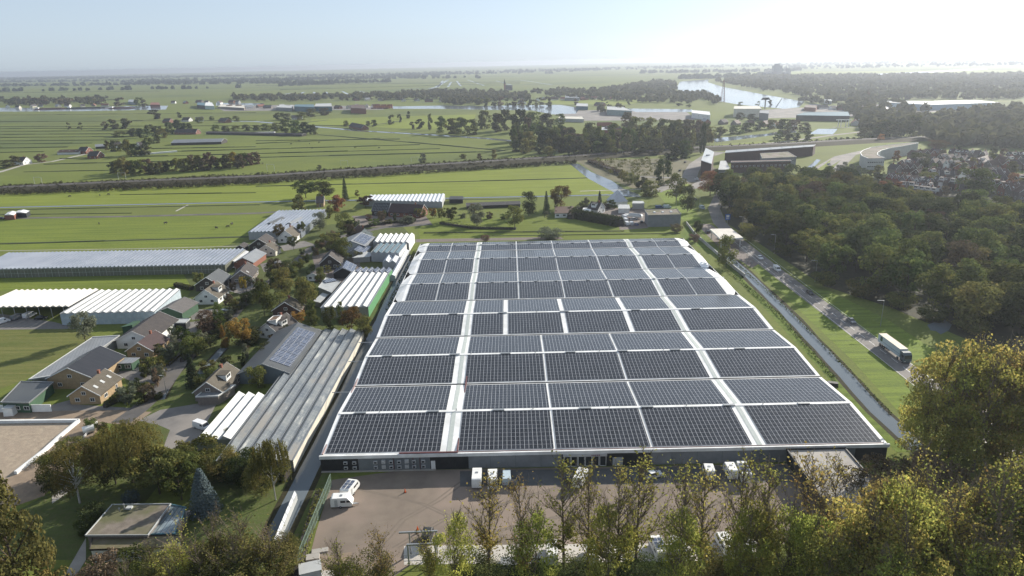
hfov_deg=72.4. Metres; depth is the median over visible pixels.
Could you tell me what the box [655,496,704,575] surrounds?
poplar
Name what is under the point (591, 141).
park tree
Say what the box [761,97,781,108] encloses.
loading crane
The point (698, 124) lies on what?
park tree
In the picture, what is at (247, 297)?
garden tree
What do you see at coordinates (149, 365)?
shrub
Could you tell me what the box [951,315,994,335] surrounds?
shrub
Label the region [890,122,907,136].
tree
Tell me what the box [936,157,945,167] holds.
estate house
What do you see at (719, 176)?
broadleaf tree
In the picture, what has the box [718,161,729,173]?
office block
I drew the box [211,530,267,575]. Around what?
poplar
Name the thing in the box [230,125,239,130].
tree
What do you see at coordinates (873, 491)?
poplar
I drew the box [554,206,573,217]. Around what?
bungalow
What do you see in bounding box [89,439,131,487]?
garden tree
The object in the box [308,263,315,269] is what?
shrub
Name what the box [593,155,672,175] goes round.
meadow scrub
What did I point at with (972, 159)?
garden tree
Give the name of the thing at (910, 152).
estate house
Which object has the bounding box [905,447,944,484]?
shrub
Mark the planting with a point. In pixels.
(172, 360)
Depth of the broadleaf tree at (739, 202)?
405.37 m
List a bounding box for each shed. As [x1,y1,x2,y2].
[0,288,97,318]
[0,381,54,412]
[4,211,17,219]
[16,209,30,217]
[28,335,119,380]
[56,149,80,154]
[95,144,105,148]
[117,357,139,370]
[157,297,198,317]
[196,391,264,450]
[233,248,266,268]
[233,250,248,261]
[235,242,248,249]
[267,217,284,224]
[287,216,302,223]
[298,559,321,575]
[332,260,356,278]
[347,245,370,257]
[373,233,414,251]
[449,196,462,202]
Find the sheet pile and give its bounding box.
[137,150,176,154]
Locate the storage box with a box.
[2,405,17,416]
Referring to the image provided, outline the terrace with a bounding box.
[52,486,190,575]
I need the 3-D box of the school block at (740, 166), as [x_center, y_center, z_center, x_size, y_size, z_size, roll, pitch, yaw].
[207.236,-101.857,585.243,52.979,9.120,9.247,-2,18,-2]
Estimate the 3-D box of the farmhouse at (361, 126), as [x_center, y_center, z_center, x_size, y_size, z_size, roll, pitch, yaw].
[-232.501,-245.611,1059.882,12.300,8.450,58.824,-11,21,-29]
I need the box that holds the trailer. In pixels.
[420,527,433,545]
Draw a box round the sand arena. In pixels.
[0,423,71,478]
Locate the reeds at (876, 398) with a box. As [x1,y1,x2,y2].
[733,260,891,413]
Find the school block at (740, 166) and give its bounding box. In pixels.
[731,159,790,172]
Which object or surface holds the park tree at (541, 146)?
on the ground at (324, 154)
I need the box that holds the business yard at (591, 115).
[217,104,955,120]
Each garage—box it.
[195,384,235,404]
[618,205,629,212]
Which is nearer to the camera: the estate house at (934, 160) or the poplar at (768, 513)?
the poplar at (768, 513)
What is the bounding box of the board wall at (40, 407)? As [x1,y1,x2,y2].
[0,404,51,411]
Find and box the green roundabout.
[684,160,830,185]
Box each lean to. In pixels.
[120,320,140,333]
[314,293,328,306]
[353,252,370,262]
[390,249,408,280]
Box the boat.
[625,213,642,217]
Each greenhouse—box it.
[0,248,245,277]
[59,288,180,324]
[216,328,363,471]
[248,209,326,239]
[364,193,444,207]
[371,242,406,261]
[382,254,399,268]
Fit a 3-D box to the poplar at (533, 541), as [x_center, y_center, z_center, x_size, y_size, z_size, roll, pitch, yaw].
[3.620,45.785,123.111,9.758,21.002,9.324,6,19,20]
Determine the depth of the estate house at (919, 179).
496.06 m
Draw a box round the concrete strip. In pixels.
[404,543,756,564]
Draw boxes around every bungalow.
[85,503,170,544]
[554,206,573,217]
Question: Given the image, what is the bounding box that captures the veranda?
[150,504,186,534]
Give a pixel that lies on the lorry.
(897, 348)
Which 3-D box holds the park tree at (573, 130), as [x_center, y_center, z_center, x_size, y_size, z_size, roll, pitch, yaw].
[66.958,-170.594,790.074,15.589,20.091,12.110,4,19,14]
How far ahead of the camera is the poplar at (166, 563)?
120.55 m
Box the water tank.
[82,424,94,434]
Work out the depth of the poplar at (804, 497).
123.17 m
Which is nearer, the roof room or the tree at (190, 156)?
the roof room
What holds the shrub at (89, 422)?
on the sandy ground at (25, 488)
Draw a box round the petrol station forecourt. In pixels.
[702,224,757,267]
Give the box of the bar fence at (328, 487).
[297,474,331,563]
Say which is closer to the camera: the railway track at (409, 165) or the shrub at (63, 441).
the shrub at (63, 441)
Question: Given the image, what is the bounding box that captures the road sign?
[725,214,729,222]
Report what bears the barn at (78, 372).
on the ground at (324, 154)
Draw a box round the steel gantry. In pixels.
[399,530,437,565]
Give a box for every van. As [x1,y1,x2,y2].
[0,317,10,323]
[9,313,21,319]
[22,311,36,317]
[192,418,209,430]
[502,470,510,484]
[773,264,780,270]
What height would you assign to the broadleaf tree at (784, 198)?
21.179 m
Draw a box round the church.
[503,79,512,89]
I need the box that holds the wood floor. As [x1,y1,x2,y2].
[720,178,1023,350]
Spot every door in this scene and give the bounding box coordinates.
[431,461,435,468]
[613,457,622,465]
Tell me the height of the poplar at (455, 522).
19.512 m
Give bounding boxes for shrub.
[31,469,61,493]
[54,436,84,452]
[72,516,96,536]
[73,500,106,524]
[83,417,96,428]
[94,422,108,434]
[114,386,136,401]
[120,489,140,503]
[123,394,131,405]
[128,379,140,386]
[133,392,144,405]
[134,377,140,391]
[137,383,155,401]
[137,545,187,575]
[139,357,157,373]
[139,368,147,377]
[148,363,164,379]
[151,367,159,386]
[154,391,163,399]
[155,356,164,362]
[157,360,166,375]
[158,343,174,359]
[167,325,181,338]
[169,335,178,350]
[175,540,232,575]
[177,327,189,339]
[192,376,205,388]
[197,359,215,371]
[203,367,215,378]
[207,446,260,484]
[210,329,220,339]
[212,533,294,575]
[216,357,228,367]
[221,309,232,322]
[221,355,233,363]
[223,293,232,304]
[227,326,263,345]
[229,298,240,310]
[237,352,245,366]
[238,302,245,308]
[242,343,248,361]
[243,365,266,388]
[257,341,268,350]
[271,530,299,575]
[289,271,297,277]
[307,299,315,309]
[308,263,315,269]
[314,240,322,248]
[325,265,331,275]
[345,543,396,575]
[353,250,362,255]
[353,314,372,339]
[447,547,504,575]
[480,235,489,240]
[486,211,492,218]
[490,546,546,575]
[491,149,496,157]
[537,226,564,238]
[552,550,609,575]
[612,551,671,575]
[670,223,683,231]
[673,545,739,575]
[688,234,699,241]
[693,220,703,234]
[730,542,785,575]
[737,222,761,240]
[782,542,837,575]
[809,270,839,285]
[839,464,867,492]
[845,277,879,297]
[856,452,895,479]
[860,476,903,512]
[877,455,921,483]
[883,291,922,309]
[903,474,942,502]
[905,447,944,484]
[916,304,951,321]
[927,460,971,504]
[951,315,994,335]
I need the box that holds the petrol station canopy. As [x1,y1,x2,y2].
[710,228,742,246]
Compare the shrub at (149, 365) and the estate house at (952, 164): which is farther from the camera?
the estate house at (952, 164)
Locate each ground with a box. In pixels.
[0,56,1023,575]
[0,410,351,575]
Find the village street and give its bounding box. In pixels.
[16,211,431,422]
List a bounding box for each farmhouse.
[14,156,31,164]
[78,146,92,153]
[87,150,104,158]
[162,118,173,122]
[174,128,200,133]
[182,117,192,121]
[218,118,231,122]
[349,122,368,129]
[594,102,605,105]
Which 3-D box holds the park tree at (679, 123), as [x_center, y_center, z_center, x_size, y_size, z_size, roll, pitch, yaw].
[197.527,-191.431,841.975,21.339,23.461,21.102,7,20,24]
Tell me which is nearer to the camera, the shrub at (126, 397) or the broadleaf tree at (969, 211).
the shrub at (126, 397)
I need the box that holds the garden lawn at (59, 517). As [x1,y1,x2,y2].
[0,224,415,575]
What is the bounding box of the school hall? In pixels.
[760,151,796,164]
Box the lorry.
[878,333,911,362]
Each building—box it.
[150,102,159,106]
[197,102,204,108]
[205,102,214,109]
[218,104,244,109]
[276,105,293,110]
[294,104,313,111]
[314,103,331,110]
[351,105,365,113]
[558,116,583,121]
[565,95,578,100]
[576,103,587,109]
[607,106,631,115]
[691,110,709,119]
[733,106,760,116]
[759,110,768,120]
[796,112,849,121]
[804,105,816,111]
[887,100,933,110]
[931,100,999,109]
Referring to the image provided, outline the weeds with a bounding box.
[384,249,416,311]
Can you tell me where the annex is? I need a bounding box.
[318,277,339,297]
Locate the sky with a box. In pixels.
[0,0,1023,76]
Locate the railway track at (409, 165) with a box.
[22,136,923,185]
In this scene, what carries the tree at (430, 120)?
on the ground at (324, 154)
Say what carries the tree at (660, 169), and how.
on the dry meadow
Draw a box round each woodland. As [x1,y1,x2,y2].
[0,57,1023,91]
[0,70,1023,147]
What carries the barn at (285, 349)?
on the ground at (324, 154)
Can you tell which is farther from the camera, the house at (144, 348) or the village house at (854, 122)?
the village house at (854, 122)
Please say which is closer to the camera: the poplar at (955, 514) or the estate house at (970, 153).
the poplar at (955, 514)
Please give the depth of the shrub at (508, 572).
128.65 m
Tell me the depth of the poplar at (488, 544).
127.09 m
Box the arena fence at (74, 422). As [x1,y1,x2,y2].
[0,419,79,473]
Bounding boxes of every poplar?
[110,558,139,575]
[123,539,168,575]
[147,509,210,575]
[156,552,189,575]
[170,534,222,575]
[179,502,254,575]
[200,502,276,575]
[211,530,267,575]
[250,514,303,575]
[314,531,371,575]
[357,523,399,575]
[405,523,442,575]
[431,502,478,575]
[450,462,511,575]
[503,471,547,571]
[506,501,560,575]
[511,127,517,143]
[516,126,523,141]
[522,450,591,570]
[549,128,555,148]
[549,455,623,569]
[571,456,653,575]
[581,490,635,575]
[583,128,588,145]
[595,125,602,139]
[598,442,676,573]
[610,129,615,145]
[620,126,627,150]
[646,457,721,562]
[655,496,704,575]
[656,129,661,146]
[656,460,747,575]
[691,128,696,146]
[714,446,774,575]
[717,449,813,567]
[720,498,779,575]
[730,486,789,575]
[758,497,814,575]
[770,441,851,555]
[780,507,836,575]
[801,446,865,524]
[802,460,837,555]
[808,491,907,575]
[818,504,873,575]
[841,539,917,575]
[846,468,927,572]
[854,503,954,575]
[857,458,919,540]
[857,465,964,575]
[879,434,961,536]
[891,457,980,572]
[893,372,958,465]
[897,346,984,450]
[907,359,1002,468]
[918,472,1002,575]
[923,327,1009,451]
[937,459,1023,565]
[938,350,1023,478]
[941,455,1023,571]
[947,499,1021,575]
[951,448,1023,574]
[959,538,1023,575]
[966,330,1023,457]
[970,349,1023,462]
[988,363,1023,463]
[998,461,1023,563]
[999,459,1023,570]
[1013,541,1023,575]
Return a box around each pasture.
[0,165,613,208]
[0,215,683,290]
[308,70,1023,144]
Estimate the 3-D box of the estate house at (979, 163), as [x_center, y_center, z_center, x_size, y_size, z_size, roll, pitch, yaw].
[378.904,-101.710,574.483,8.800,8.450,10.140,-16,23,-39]
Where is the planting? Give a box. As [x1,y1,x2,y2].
[139,347,184,366]
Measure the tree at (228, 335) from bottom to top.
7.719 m
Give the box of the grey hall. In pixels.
[644,209,681,226]
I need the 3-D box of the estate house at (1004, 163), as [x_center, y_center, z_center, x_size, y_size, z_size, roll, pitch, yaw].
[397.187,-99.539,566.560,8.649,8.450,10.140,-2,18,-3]
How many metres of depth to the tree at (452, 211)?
422.02 m
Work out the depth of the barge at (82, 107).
1790.66 m
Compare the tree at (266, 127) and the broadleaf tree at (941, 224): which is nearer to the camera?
the broadleaf tree at (941, 224)
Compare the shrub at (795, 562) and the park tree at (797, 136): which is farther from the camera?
the park tree at (797, 136)
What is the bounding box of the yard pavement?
[460,465,796,486]
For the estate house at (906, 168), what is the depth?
553.77 m
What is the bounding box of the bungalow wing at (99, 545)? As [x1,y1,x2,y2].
[89,535,180,561]
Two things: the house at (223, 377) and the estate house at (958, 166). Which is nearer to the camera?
the house at (223, 377)
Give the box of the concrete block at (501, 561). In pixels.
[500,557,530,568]
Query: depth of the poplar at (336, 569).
120.29 m
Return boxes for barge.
[34,107,65,109]
[66,107,104,108]
[108,106,134,108]
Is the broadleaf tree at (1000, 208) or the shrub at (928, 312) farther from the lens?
the broadleaf tree at (1000, 208)
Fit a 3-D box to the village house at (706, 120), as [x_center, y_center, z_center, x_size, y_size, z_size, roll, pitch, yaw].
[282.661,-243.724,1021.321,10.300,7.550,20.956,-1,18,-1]
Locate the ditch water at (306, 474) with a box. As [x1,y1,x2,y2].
[0,80,924,560]
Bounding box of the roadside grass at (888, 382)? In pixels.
[658,189,956,436]
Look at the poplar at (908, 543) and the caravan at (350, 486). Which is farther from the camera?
the caravan at (350, 486)
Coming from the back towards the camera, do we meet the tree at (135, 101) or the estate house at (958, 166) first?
the tree at (135, 101)
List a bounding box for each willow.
[84,418,164,486]
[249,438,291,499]
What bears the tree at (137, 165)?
on the ground at (324, 154)
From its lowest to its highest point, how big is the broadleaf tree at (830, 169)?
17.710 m
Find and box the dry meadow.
[577,158,715,190]
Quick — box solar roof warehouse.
[319,238,889,531]
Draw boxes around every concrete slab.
[306,553,319,561]
[311,547,327,553]
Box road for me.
[640,127,1023,465]
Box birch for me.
[35,442,103,503]
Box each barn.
[45,345,125,388]
[114,311,178,348]
[171,138,226,144]
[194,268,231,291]
[237,322,321,383]
[248,233,276,250]
[319,249,344,269]
[341,232,375,251]
[371,202,390,215]
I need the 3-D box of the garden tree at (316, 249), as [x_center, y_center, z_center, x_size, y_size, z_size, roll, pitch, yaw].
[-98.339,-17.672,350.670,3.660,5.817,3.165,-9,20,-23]
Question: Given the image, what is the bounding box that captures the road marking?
[735,242,1015,453]
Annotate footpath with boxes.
[0,154,669,575]
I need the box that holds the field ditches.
[0,82,679,243]
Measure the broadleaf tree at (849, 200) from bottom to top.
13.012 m
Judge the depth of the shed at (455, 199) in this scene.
481.18 m
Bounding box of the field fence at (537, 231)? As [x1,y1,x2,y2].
[424,230,617,232]
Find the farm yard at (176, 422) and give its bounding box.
[0,241,313,448]
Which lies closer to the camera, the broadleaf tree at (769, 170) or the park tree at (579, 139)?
the broadleaf tree at (769, 170)
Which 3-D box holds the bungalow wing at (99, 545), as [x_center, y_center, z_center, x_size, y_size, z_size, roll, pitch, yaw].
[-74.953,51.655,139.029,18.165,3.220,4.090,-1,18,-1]
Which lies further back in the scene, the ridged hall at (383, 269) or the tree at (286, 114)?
the tree at (286, 114)
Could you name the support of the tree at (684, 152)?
on the dry meadow
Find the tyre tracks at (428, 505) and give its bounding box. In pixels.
[358,482,757,568]
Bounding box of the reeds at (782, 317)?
[716,259,837,378]
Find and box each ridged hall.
[320,270,388,318]
[355,267,391,281]
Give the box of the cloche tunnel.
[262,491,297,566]
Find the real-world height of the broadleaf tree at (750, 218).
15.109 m
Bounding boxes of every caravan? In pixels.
[330,492,357,508]
[340,479,359,494]
[472,468,481,487]
[488,469,497,488]
[546,539,557,564]
[572,467,587,488]
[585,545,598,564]
[648,535,668,561]
[702,463,715,479]
[714,531,734,556]
[723,462,737,478]
[735,461,751,482]
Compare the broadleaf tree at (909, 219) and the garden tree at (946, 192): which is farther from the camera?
the garden tree at (946, 192)
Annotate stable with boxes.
[206,131,305,135]
[466,201,520,208]
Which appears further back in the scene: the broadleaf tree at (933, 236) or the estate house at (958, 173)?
the estate house at (958, 173)
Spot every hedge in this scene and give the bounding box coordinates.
[103,381,147,407]
[173,282,193,290]
[180,319,221,361]
[219,462,289,482]
[291,487,324,575]
[353,219,415,228]
[439,221,515,229]
[566,200,609,218]
[573,209,623,226]
[587,159,623,175]
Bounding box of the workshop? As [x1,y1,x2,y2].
[632,201,644,208]
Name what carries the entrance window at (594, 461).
in the solar roof warehouse
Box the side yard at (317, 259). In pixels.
[312,208,647,284]
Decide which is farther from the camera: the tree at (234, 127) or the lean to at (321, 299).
the tree at (234, 127)
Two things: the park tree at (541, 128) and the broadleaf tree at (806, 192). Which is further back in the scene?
the park tree at (541, 128)
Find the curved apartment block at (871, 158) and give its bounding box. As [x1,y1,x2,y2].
[859,142,918,169]
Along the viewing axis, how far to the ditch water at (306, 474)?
211.19 m
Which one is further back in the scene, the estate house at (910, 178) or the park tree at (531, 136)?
the park tree at (531, 136)
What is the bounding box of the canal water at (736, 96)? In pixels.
[0,68,984,333]
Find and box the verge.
[680,226,914,451]
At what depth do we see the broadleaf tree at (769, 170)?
482.94 m
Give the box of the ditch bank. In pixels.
[19,121,919,574]
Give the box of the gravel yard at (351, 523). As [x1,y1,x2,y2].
[310,464,828,575]
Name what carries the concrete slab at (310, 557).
on the sandy ground at (25, 488)
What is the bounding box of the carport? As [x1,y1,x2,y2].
[174,318,190,328]
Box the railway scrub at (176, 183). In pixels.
[0,135,920,194]
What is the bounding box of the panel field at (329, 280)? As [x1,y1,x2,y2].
[322,278,336,282]
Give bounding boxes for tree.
[0,99,14,104]
[0,159,13,167]
[0,470,76,575]
[8,155,21,165]
[27,97,38,104]
[30,445,78,484]
[33,154,47,162]
[62,98,74,103]
[67,311,96,340]
[74,547,120,575]
[76,433,108,471]
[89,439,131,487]
[100,122,109,129]
[103,140,109,149]
[106,161,117,173]
[107,119,119,128]
[109,140,120,151]
[111,131,125,136]
[112,160,122,172]
[114,97,124,105]
[115,156,129,174]
[116,542,156,575]
[118,139,131,154]
[118,444,188,494]
[119,118,131,128]
[126,128,143,136]
[126,160,141,175]
[127,143,142,155]
[127,442,161,480]
[133,97,144,105]
[135,128,149,137]
[136,159,146,172]
[138,144,150,155]
[140,100,147,106]
[141,138,152,148]
[141,158,154,173]
[143,124,152,131]
[146,162,160,174]
[147,109,160,118]
[151,126,161,133]
[151,134,159,143]
[153,343,162,354]
[154,162,164,172]
[155,128,168,137]
[156,448,190,481]
[157,461,197,499]
[164,122,174,133]
[164,160,173,171]
[171,158,179,170]
[172,119,181,128]
[173,432,217,467]
[173,450,208,487]
[176,158,186,171]
[178,335,201,355]
[179,123,191,128]
[180,158,194,171]
[184,354,199,389]
[185,336,207,354]
[187,154,196,169]
[187,331,200,347]
[191,272,203,284]
[192,155,202,170]
[194,309,212,334]
[195,117,203,122]
[196,159,209,170]
[198,443,241,481]
[201,152,215,169]
[202,335,216,347]
[208,318,221,331]
[211,125,219,130]
[212,302,223,319]
[213,158,220,167]
[213,315,225,328]
[215,158,227,168]
[219,325,228,347]
[221,126,229,130]
[221,154,231,167]
[224,317,251,343]
[224,450,262,488]
[226,326,232,342]
[228,152,235,166]
[229,282,236,291]
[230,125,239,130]
[233,154,246,167]
[238,153,248,165]
[238,276,246,291]
[238,291,253,305]
[239,276,251,290]
[239,455,276,496]
[241,124,250,130]
[244,153,253,164]
[249,281,275,315]
[251,125,260,130]
[251,151,260,164]
[260,124,270,130]
[263,262,276,276]
[266,258,281,271]
[269,123,280,131]
[271,267,295,295]
[271,292,286,305]
[272,223,284,236]
[273,113,284,119]
[278,120,291,132]
[281,260,293,277]
[283,113,290,119]
[286,236,298,247]
[287,120,301,132]
[290,180,316,197]
[290,266,298,273]
[291,194,305,209]
[291,309,305,322]
[292,258,305,268]
[293,277,317,309]
[295,111,307,119]
[297,221,305,230]
[299,122,312,133]
[303,309,319,325]
[305,108,317,116]
[309,124,317,134]
[312,181,334,196]
[312,211,326,228]
[312,247,318,255]
[315,266,325,282]
[318,107,330,114]
[319,233,339,248]
[321,305,336,329]
[325,205,333,217]
[327,194,346,211]
[330,237,351,259]
[334,212,350,231]
[335,301,343,323]
[338,306,361,328]
[342,177,349,199]
[344,224,355,236]
[346,219,356,226]
[356,195,372,205]
[368,218,379,224]
[376,211,385,219]
[387,114,394,124]
[397,215,414,223]
[414,119,424,128]
[418,153,426,162]
[428,113,432,129]
[428,208,436,215]
[434,116,446,132]
[437,208,445,217]
[443,118,457,133]
[445,207,456,218]
[454,117,469,134]
[464,119,477,134]
[466,203,485,225]
[476,98,483,104]
[477,110,491,128]
[484,95,489,105]
[491,98,496,105]
[491,113,504,131]
[497,96,503,105]
[498,109,510,129]
[505,205,524,226]
[509,109,528,129]
[509,125,521,138]
[509,136,520,151]
[510,129,521,145]
[511,97,516,105]
[519,138,530,153]
[521,124,528,138]
[521,131,537,149]
[521,191,536,214]
[523,117,531,139]
[524,97,531,105]
[526,111,540,130]
[529,124,542,143]
[534,144,544,153]
[536,125,546,142]
[537,113,554,129]
[539,127,550,143]
[542,146,555,155]
[542,191,550,213]
[545,96,551,105]
[550,185,571,205]
[554,114,565,123]
[554,124,566,135]
[556,136,567,152]
[561,127,572,142]
[561,134,572,151]
[565,128,575,141]
[565,135,576,154]
[570,133,582,142]
[574,136,584,153]
[580,141,591,153]
[582,197,589,204]
[583,122,594,142]
[587,138,594,151]
[591,140,604,152]
[594,136,603,151]
[599,135,606,151]
[603,136,612,151]
[607,123,620,143]
[608,200,616,207]
[609,131,624,148]
[618,171,623,179]
[620,112,636,128]
[622,172,629,182]
[626,173,633,183]
[627,116,645,135]
[632,140,645,153]
[633,175,639,184]
[635,177,647,187]
[639,124,651,138]
[640,179,659,197]
[642,116,659,134]
[654,158,672,185]
[656,118,670,136]
[660,125,668,138]
[664,144,679,159]
[665,173,687,197]
[667,119,683,128]
[668,121,680,140]
[677,140,690,158]
[679,184,695,211]
[680,137,693,149]
[681,119,696,136]
[692,120,702,134]
[695,132,702,144]
[697,170,720,193]
[699,122,706,153]
[700,121,710,138]
[706,126,716,137]
[706,129,713,142]
[709,172,728,198]
[716,126,727,136]
[717,178,742,211]
[717,234,738,264]
[718,184,739,207]
[723,175,739,192]
[725,169,738,177]
[726,198,754,221]
[728,125,745,134]
[733,182,762,217]
[735,112,745,119]
[736,188,761,202]
[739,177,765,201]
[740,122,755,131]
[740,167,763,180]
[743,166,760,178]
[744,202,766,225]
[747,114,757,120]
[748,171,773,198]
[749,201,772,225]
[751,174,770,196]
[754,121,766,129]
[759,210,784,235]
[762,166,782,190]
[762,189,785,213]
[766,119,777,128]
[767,171,787,189]
[767,193,799,208]
[767,212,806,248]
[769,183,794,199]
[769,191,799,223]
[773,131,782,139]
[775,183,798,204]
[776,119,792,132]
[779,205,821,234]
[780,163,800,174]
[780,183,800,196]
[781,173,810,185]
[782,130,790,139]
[785,133,793,140]
[788,119,801,129]
[789,228,825,261]
[792,133,799,139]
[793,178,823,190]
[794,188,816,209]
[796,197,821,208]
[797,166,816,174]
[797,167,821,179]
[797,181,825,201]
[798,122,810,131]
[798,203,816,208]
[798,209,824,237]
[803,191,830,206]
[804,130,813,139]
[804,172,825,195]
[804,233,843,270]
[814,240,856,272]
[815,205,835,231]
[816,196,836,211]
[817,169,843,192]
[817,212,839,238]
[818,196,850,222]
[820,165,834,178]
[820,178,842,194]
[825,182,845,206]
[826,218,855,240]
[831,171,854,183]
[831,212,873,227]
[832,225,863,256]
[833,232,857,264]
[834,198,854,214]
[835,165,842,170]
[835,225,881,271]
[837,184,859,211]
[838,167,859,183]
[838,201,870,223]
[847,182,868,200]
[848,185,873,199]
[852,174,876,183]
[854,197,888,211]
[855,213,899,234]
[857,127,871,137]
[857,242,907,292]
[861,232,911,279]
[862,192,887,207]
[864,196,895,212]
[864,225,901,242]
[866,127,885,137]
[866,208,903,231]
[872,165,885,178]
[873,182,894,198]
[875,120,898,136]
[877,174,884,182]
[880,210,905,232]
[883,199,909,227]
[885,188,913,203]
[886,197,914,207]
[886,248,934,296]
[889,185,914,198]
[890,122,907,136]
[891,227,927,244]
[892,150,900,160]
[893,238,932,291]
[894,181,903,186]
[900,210,927,239]
[902,115,923,135]
[906,196,934,212]
[906,240,939,259]
[906,243,945,275]
[907,209,946,224]
[908,191,937,210]
[910,189,935,208]
[910,212,946,239]
[911,153,930,166]
[911,231,946,262]
[914,262,961,309]
[919,171,937,183]
[924,214,970,251]
[928,140,951,148]
[937,150,946,156]
[942,186,951,195]
[942,234,977,253]
[943,239,983,279]
[944,218,981,239]
[947,258,990,294]
[947,281,1004,316]
[948,205,984,229]
[950,226,1006,259]
[950,280,1006,325]
[952,190,980,214]
[952,259,1000,285]
[954,246,993,274]
[955,167,1001,194]
[955,198,986,214]
[956,189,991,208]
[957,199,982,223]
[961,162,968,168]
[970,157,977,167]
[972,224,1009,245]
[977,207,1018,229]
[977,216,1012,234]
[977,244,1009,267]
[979,234,1016,263]
[981,203,1019,229]
[982,260,1023,297]
[985,201,1002,225]
[986,281,1023,312]
[987,283,1023,333]
[988,149,997,157]
[988,257,1021,285]
[991,195,1012,207]
[997,245,1023,263]
[998,148,1008,155]
[999,211,1023,238]
[1001,230,1021,248]
[1005,202,1023,219]
[1005,229,1023,260]
[1006,161,1017,172]
[1006,200,1022,216]
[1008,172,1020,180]
[1011,206,1023,231]
[1015,250,1023,261]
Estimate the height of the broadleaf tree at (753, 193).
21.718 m
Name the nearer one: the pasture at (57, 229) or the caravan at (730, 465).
the caravan at (730, 465)
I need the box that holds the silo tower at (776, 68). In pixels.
[763,64,790,73]
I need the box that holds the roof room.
[267,315,281,324]
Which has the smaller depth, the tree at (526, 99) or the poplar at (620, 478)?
the poplar at (620, 478)
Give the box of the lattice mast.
[720,80,726,101]
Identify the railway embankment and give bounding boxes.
[0,136,931,193]
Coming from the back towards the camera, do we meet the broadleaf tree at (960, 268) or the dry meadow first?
the dry meadow
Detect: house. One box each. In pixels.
[67,368,122,403]
[125,330,169,358]
[192,362,239,400]
[193,281,229,304]
[230,262,258,283]
[244,105,252,108]
[257,312,297,338]
[259,240,281,255]
[271,295,305,316]
[276,225,300,242]
[306,270,318,280]
[316,195,324,206]
[334,105,342,108]
[353,225,372,235]
[387,202,427,217]
[587,200,605,212]
[597,122,611,126]
[607,190,627,205]
[702,118,710,122]
[718,119,727,124]
[731,120,740,125]
[817,104,828,108]
[828,105,836,109]
[851,119,858,125]
[885,171,897,181]
[887,162,902,173]
[892,172,904,184]
[897,158,912,163]
[897,162,909,174]
[898,173,911,181]
[900,179,907,188]
[904,163,916,173]
[907,150,921,157]
[907,175,918,180]
[907,181,916,189]
[908,157,920,163]
[911,161,923,168]
[911,169,921,175]
[912,183,921,196]
[913,176,925,181]
[917,148,929,155]
[917,185,926,193]
[921,176,934,184]
[924,149,936,157]
[924,185,932,191]
[929,158,938,167]
[930,186,942,197]
[933,175,940,186]
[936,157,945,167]
[937,153,946,159]
[937,169,954,176]
[937,175,945,188]
[943,158,952,167]
[943,177,952,189]
[945,154,953,159]
[948,148,954,153]
[949,176,957,190]
[950,160,960,168]
[951,153,960,160]
[951,168,966,177]
[954,149,961,154]
[954,161,971,169]
[954,178,964,190]
[959,183,970,194]
[960,149,968,155]
[961,160,976,168]
[964,175,980,181]
[967,148,974,156]
[967,158,982,167]
[973,150,981,156]
[977,156,987,167]
[979,149,988,156]
[983,155,992,159]
[983,160,1001,167]
[990,180,1010,193]
[994,155,1009,159]
[995,169,1003,174]
[997,174,1007,180]
[997,181,1017,195]
[998,159,1010,168]
[1004,184,1023,197]
[1005,150,1019,155]
[1008,158,1022,170]
[1012,185,1023,199]
[1019,158,1023,170]
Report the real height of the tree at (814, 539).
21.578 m
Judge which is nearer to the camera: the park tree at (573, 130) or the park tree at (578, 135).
the park tree at (578, 135)
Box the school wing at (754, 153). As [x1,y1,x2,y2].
[725,144,815,161]
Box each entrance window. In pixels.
[564,457,569,466]
[571,457,577,466]
[578,457,584,465]
[585,457,591,465]
[592,456,598,465]
[599,456,605,465]
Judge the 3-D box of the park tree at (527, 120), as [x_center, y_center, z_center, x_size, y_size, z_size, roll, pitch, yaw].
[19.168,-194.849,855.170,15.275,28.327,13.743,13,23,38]
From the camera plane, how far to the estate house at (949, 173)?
519.43 m
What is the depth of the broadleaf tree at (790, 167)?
499.11 m
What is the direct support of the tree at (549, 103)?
on the ground at (324, 154)
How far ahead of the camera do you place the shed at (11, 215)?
459.25 m
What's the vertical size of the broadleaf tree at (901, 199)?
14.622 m
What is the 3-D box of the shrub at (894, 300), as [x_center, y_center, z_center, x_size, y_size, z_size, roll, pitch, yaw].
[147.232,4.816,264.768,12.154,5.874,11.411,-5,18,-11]
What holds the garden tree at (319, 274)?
on the side yard at (317, 259)
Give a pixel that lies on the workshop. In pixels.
(637, 204)
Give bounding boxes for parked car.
[34,315,47,319]
[508,477,517,489]
[564,470,574,482]
[644,470,663,479]
[806,290,814,294]
[846,317,856,323]
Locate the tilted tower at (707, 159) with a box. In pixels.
[700,148,713,177]
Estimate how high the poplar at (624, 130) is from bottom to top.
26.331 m
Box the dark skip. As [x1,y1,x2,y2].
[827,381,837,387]
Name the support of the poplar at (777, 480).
on the ground at (324, 154)
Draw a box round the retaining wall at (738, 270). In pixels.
[686,221,744,276]
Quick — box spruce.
[187,468,223,520]
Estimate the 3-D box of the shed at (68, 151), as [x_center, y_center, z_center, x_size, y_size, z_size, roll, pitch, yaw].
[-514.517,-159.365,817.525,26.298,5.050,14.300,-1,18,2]
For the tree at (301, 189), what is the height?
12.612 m
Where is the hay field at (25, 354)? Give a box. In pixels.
[0,329,93,388]
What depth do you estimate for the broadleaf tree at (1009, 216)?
335.74 m
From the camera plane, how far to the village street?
227.95 m
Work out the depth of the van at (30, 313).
275.14 m

